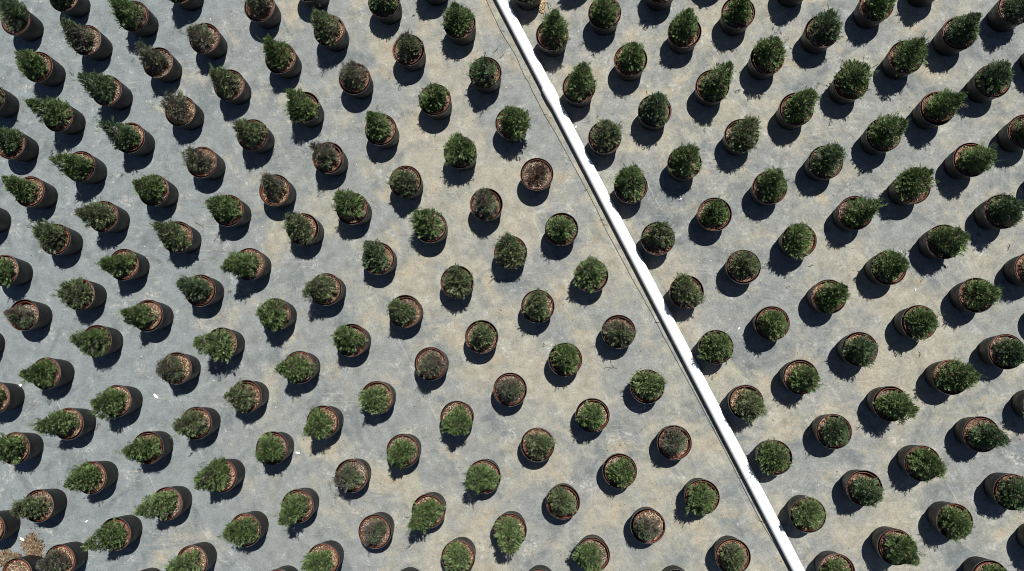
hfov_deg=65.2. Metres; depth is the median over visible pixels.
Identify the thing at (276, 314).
potted conifer
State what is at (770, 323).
potted conifer
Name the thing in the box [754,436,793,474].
potted conifer
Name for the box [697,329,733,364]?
potted conifer
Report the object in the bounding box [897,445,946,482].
potted conifer
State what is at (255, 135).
potted conifer
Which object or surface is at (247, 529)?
potted conifer
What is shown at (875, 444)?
ground fabric overlap
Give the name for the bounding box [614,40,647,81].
potted conifer
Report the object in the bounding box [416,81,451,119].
potted conifer
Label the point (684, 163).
potted conifer
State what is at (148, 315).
potted conifer
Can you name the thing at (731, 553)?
potted conifer
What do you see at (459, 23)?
potted conifer
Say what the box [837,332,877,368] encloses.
potted conifer
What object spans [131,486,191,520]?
potted conifer
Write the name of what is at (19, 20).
potted conifer
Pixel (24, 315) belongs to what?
potted conifer
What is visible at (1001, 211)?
potted conifer
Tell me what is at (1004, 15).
potted conifer
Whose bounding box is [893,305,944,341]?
potted conifer
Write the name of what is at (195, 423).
potted conifer
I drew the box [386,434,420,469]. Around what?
potted conifer
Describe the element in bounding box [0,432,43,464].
potted conifer
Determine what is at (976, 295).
potted conifer
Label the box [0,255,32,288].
potted conifer
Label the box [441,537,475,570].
potted conifer
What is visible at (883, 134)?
potted conifer
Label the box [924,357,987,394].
potted conifer
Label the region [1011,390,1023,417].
potted conifer
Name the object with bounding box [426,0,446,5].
potted conifer
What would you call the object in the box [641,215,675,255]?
potted conifer
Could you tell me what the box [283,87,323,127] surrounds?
potted conifer
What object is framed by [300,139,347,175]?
potted conifer
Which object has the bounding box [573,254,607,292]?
potted conifer
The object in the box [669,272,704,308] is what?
potted conifer
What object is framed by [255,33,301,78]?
potted conifer
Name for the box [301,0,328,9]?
potted conifer
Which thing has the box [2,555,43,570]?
mulch pot
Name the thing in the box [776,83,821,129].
potted conifer
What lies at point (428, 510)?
potted conifer
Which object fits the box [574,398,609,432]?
potted conifer
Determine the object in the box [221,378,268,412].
potted conifer
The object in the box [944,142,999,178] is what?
potted conifer
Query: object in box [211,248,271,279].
potted conifer
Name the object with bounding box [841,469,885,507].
potted conifer
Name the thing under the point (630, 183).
potted conifer
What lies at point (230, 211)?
potted conifer
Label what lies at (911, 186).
potted conifer
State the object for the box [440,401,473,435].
potted conifer
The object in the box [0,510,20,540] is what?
mulch pot
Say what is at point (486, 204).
potted conifer
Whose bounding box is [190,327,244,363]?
potted conifer
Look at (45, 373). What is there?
potted conifer
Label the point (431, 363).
potted conifer
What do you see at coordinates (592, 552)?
potted conifer
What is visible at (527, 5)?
potted conifer
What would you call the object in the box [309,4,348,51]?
potted conifer
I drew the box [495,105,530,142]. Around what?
potted conifer
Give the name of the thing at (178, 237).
potted conifer
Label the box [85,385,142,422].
potted conifer
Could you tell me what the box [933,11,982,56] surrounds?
potted conifer
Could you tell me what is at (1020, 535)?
potted conifer
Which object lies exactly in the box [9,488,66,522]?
potted conifer
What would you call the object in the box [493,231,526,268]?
potted conifer
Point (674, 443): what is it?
potted conifer
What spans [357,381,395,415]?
potted conifer
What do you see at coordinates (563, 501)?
potted conifer
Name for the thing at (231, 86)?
potted conifer
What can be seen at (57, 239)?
potted conifer
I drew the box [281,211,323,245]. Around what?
potted conifer
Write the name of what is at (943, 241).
potted conifer
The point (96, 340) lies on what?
potted conifer
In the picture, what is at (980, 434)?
potted conifer
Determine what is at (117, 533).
potted conifer
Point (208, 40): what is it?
potted conifer
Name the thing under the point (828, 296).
potted conifer
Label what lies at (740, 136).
potted conifer
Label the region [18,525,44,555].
bark heap
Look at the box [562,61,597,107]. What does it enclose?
potted conifer
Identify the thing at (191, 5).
potted conifer
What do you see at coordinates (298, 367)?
potted conifer
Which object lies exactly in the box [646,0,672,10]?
potted conifer
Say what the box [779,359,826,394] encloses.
potted conifer
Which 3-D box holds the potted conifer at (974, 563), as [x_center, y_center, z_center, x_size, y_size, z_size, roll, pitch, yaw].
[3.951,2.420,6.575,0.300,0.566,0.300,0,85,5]
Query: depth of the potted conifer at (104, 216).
7.48 m
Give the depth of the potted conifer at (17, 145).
7.66 m
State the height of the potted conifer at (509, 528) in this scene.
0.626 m
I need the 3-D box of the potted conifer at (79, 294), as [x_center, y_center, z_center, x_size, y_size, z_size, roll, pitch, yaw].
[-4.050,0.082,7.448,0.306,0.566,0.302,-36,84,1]
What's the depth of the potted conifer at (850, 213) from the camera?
6.87 m
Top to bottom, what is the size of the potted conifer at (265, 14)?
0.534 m
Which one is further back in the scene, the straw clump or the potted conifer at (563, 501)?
the straw clump
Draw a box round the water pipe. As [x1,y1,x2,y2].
[496,0,804,570]
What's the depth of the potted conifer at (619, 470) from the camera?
6.89 m
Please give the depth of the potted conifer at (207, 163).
7.47 m
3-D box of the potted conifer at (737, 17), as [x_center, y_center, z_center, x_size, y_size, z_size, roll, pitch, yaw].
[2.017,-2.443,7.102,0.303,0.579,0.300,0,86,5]
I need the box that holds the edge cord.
[486,0,789,569]
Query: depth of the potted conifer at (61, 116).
7.60 m
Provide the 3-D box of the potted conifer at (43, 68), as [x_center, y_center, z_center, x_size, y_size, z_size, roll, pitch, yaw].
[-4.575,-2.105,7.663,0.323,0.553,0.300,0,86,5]
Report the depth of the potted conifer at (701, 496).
6.80 m
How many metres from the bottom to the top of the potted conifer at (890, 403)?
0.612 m
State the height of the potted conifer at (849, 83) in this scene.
0.602 m
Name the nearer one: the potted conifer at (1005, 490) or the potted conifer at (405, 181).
the potted conifer at (1005, 490)
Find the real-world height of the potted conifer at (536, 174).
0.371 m
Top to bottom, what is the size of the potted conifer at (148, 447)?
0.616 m
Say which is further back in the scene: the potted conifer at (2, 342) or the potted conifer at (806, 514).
the potted conifer at (2, 342)
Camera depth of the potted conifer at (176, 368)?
7.35 m
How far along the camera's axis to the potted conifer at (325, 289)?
7.25 m
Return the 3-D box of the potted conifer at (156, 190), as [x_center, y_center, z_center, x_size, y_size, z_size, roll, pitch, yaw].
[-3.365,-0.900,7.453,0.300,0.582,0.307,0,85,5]
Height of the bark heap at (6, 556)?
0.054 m
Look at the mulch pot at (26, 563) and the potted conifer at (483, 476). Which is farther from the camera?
the mulch pot at (26, 563)
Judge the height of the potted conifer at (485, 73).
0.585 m
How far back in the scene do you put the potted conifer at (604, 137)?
7.10 m
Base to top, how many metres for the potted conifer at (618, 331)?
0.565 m
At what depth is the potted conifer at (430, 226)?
7.19 m
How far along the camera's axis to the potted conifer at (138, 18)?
7.63 m
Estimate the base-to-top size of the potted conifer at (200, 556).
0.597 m
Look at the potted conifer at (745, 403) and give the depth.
6.84 m
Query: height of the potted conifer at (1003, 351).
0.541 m
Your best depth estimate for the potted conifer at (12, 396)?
7.52 m
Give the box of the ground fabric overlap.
[487,0,1023,570]
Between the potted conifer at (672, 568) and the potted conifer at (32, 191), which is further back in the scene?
the potted conifer at (32, 191)
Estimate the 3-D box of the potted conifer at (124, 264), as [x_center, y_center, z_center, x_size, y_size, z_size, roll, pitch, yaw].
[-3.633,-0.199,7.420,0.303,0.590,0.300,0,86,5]
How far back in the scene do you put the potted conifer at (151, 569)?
7.39 m
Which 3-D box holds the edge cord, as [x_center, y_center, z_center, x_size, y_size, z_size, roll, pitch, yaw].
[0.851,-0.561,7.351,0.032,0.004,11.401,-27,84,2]
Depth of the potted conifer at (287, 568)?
7.24 m
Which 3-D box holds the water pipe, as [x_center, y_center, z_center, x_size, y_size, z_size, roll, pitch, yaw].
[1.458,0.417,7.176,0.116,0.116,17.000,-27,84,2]
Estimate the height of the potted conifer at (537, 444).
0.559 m
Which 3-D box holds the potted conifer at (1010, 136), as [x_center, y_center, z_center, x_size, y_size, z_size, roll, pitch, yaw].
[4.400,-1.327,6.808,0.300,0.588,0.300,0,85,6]
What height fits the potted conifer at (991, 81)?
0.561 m
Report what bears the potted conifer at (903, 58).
on the ground fabric overlap
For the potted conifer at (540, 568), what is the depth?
7.02 m
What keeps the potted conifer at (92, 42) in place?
on the ground
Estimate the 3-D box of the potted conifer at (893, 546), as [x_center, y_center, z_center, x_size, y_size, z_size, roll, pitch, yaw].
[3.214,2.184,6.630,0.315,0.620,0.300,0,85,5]
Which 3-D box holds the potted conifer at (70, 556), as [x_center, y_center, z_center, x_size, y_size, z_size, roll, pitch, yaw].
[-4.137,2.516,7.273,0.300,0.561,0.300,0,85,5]
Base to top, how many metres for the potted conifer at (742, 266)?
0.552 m
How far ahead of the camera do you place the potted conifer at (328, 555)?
7.10 m
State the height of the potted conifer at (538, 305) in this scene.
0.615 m
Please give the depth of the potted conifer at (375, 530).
7.08 m
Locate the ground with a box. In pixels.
[0,0,789,570]
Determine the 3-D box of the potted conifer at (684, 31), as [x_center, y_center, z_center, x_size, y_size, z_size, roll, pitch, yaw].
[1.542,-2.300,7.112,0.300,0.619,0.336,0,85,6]
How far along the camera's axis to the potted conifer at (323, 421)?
7.15 m
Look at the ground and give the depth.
7.52 m
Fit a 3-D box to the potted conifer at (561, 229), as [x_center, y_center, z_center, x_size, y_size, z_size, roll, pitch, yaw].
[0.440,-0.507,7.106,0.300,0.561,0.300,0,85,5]
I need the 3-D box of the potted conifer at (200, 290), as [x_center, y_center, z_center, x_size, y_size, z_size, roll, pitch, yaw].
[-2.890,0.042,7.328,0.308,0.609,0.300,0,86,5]
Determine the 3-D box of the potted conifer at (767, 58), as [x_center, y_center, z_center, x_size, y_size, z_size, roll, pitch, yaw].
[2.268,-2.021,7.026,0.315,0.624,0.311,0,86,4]
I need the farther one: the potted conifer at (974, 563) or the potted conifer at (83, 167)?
the potted conifer at (83, 167)
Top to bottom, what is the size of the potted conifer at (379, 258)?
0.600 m
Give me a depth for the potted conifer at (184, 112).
7.53 m
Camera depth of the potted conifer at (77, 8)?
7.76 m
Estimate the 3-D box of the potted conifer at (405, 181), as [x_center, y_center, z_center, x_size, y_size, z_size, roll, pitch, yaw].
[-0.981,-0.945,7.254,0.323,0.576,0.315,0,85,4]
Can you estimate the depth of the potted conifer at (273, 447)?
7.17 m
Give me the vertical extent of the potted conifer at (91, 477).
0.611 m
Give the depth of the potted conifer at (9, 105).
7.80 m
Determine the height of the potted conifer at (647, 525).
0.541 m
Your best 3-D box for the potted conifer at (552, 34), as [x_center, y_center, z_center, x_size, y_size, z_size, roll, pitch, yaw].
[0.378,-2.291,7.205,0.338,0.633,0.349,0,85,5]
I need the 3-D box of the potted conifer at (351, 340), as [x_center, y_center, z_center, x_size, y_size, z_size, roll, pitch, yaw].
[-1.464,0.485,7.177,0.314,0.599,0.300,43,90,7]
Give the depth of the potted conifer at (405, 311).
7.15 m
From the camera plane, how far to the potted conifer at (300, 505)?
7.11 m
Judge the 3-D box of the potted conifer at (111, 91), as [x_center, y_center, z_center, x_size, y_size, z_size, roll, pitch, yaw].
[-3.872,-1.867,7.546,0.319,0.631,0.301,43,90,7]
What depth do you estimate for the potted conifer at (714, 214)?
7.00 m
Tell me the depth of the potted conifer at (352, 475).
7.13 m
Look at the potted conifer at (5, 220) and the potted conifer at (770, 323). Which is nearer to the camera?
the potted conifer at (770, 323)
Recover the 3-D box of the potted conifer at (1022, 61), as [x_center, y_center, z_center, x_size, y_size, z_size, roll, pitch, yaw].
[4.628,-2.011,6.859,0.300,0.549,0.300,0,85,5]
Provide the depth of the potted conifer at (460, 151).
7.18 m
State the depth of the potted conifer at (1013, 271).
6.82 m
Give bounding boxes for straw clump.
[539,0,546,13]
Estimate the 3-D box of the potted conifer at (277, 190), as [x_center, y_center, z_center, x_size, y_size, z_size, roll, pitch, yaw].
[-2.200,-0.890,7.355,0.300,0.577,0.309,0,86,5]
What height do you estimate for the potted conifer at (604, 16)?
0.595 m
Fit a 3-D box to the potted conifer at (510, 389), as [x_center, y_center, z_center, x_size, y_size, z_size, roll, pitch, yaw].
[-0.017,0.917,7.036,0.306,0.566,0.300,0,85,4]
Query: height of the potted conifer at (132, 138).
0.665 m
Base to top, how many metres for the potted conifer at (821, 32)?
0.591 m
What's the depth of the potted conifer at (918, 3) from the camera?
7.17 m
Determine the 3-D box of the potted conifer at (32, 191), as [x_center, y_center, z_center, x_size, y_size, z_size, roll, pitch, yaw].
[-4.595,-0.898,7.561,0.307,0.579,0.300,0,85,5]
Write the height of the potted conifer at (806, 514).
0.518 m
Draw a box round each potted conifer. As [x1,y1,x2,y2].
[0,0,43,41]
[0,86,19,117]
[0,125,38,161]
[0,208,10,232]
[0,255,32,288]
[0,333,4,352]
[0,382,24,412]
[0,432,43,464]
[1,174,57,208]
[1,299,52,330]
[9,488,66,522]
[13,48,65,86]
[18,356,74,389]
[22,95,85,134]
[26,218,82,255]
[26,408,95,439]
[36,541,87,570]
[47,149,106,183]
[49,0,90,17]
[49,276,106,310]
[57,461,117,494]
[60,15,112,60]
[68,325,122,356]
[69,68,132,109]
[74,196,129,232]
[80,515,142,552]
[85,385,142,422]
[94,115,154,155]
[94,249,149,280]
[107,0,158,37]
[114,431,173,463]
[117,299,173,331]
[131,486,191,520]
[132,39,181,82]
[132,171,178,207]
[140,568,160,570]
[149,219,201,252]
[153,352,200,384]
[159,87,203,129]
[160,542,216,570]
[170,0,203,10]
[171,407,220,439]
[175,273,223,306]
[179,21,227,58]
[181,145,225,179]
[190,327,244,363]
[193,457,244,492]
[200,192,251,226]
[209,64,250,104]
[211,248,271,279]
[217,511,268,547]
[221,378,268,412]
[232,117,274,153]
[243,0,280,28]
[254,431,293,464]
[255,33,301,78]
[255,298,296,332]
[258,171,296,206]
[269,351,319,383]
[271,565,297,570]
[272,488,318,527]
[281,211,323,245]
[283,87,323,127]
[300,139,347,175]
[300,540,343,570]
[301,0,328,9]
[301,273,345,305]
[301,405,343,439]
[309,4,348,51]
[329,458,370,492]
[330,324,370,356]
[331,187,371,225]
[338,59,373,98]
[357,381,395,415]
[358,512,393,548]
[361,238,396,274]
[364,105,399,148]
[368,0,401,24]
[386,165,422,199]
[386,295,422,327]
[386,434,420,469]
[392,29,425,71]
[401,567,418,570]
[405,492,445,535]
[408,204,447,243]
[414,347,448,380]
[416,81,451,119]
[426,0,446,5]
[440,263,473,299]
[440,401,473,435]
[441,0,475,45]
[441,132,476,170]
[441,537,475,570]
[462,459,502,494]
[465,320,497,353]
[466,52,501,93]
[470,186,502,221]
[491,511,526,554]
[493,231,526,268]
[493,372,526,406]
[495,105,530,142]
[515,0,540,10]
[520,158,553,191]
[521,288,554,322]
[521,428,556,461]
[529,565,550,570]
[536,2,571,56]
[545,213,577,245]
[546,483,579,519]
[548,342,581,376]
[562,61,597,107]
[571,534,609,570]
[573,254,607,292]
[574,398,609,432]
[588,0,620,35]
[588,114,621,156]
[601,315,637,348]
[602,453,636,489]
[613,160,647,204]
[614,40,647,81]
[629,369,666,403]
[630,507,665,543]
[638,91,671,130]
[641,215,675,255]
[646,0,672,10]
[657,425,691,459]
[662,565,684,570]
[667,142,702,181]
[668,0,701,54]
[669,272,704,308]
[684,478,719,515]
[695,61,733,106]
[696,194,731,231]
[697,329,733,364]
[714,535,750,570]
[720,0,756,35]
[723,114,761,155]
[725,250,765,283]
[727,385,767,422]
[748,25,788,79]
[750,166,788,205]
[752,306,789,341]
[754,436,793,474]
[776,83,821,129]
[777,0,802,7]
[778,221,816,259]
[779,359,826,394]
[786,495,825,532]
[801,3,843,53]
[804,140,847,180]
[807,279,850,313]
[811,414,851,448]
[814,550,854,570]
[829,57,878,104]
[832,195,886,230]
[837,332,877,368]
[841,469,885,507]
[853,0,896,28]
[860,109,911,154]
[864,248,910,284]
[866,386,919,425]
[871,526,924,565]
[882,30,930,79]
[888,163,939,205]
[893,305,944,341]
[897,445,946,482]
[907,0,933,6]
[912,87,968,129]
[918,224,969,258]
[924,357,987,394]
[927,501,975,544]
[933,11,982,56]
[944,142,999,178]
[949,278,1002,312]
[954,416,1011,451]
[961,556,1006,570]
[965,59,1014,102]
[974,191,1023,229]
[978,334,1023,369]
[983,472,1023,512]
[987,0,1023,31]
[997,114,1023,151]
[1003,253,1023,285]
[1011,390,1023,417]
[1016,523,1023,548]
[1020,53,1023,70]
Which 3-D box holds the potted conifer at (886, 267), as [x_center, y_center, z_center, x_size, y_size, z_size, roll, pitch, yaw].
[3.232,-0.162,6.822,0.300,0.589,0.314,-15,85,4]
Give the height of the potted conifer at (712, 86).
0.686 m
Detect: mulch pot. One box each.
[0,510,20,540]
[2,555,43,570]
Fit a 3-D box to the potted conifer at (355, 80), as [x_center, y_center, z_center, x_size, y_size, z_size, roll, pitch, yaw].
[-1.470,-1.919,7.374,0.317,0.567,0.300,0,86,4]
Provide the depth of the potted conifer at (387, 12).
7.45 m
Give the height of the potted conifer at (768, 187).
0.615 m
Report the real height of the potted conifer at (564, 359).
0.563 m
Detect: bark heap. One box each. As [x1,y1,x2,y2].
[0,547,25,568]
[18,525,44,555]
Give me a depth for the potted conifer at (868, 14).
7.06 m
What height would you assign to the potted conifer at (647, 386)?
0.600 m
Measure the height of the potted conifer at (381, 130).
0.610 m
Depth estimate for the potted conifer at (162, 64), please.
7.60 m
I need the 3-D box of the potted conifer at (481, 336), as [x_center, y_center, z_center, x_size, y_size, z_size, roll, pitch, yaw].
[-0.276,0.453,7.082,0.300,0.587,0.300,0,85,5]
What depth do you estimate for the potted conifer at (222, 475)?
7.18 m
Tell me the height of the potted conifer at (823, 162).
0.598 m
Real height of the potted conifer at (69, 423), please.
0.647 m
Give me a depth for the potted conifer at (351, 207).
7.26 m
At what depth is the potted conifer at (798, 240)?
6.87 m
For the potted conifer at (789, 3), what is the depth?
7.26 m
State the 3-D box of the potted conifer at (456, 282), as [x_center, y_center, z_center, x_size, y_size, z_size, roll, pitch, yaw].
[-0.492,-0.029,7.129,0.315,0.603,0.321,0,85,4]
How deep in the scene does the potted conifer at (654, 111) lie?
7.08 m
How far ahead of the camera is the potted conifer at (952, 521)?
6.64 m
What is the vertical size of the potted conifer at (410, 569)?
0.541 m
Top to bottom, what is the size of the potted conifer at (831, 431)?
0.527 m
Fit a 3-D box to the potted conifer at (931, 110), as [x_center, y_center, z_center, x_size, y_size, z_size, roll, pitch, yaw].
[3.685,-1.550,6.865,0.300,0.629,0.313,0,85,5]
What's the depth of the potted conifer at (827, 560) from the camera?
6.75 m
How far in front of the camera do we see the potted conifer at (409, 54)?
7.38 m

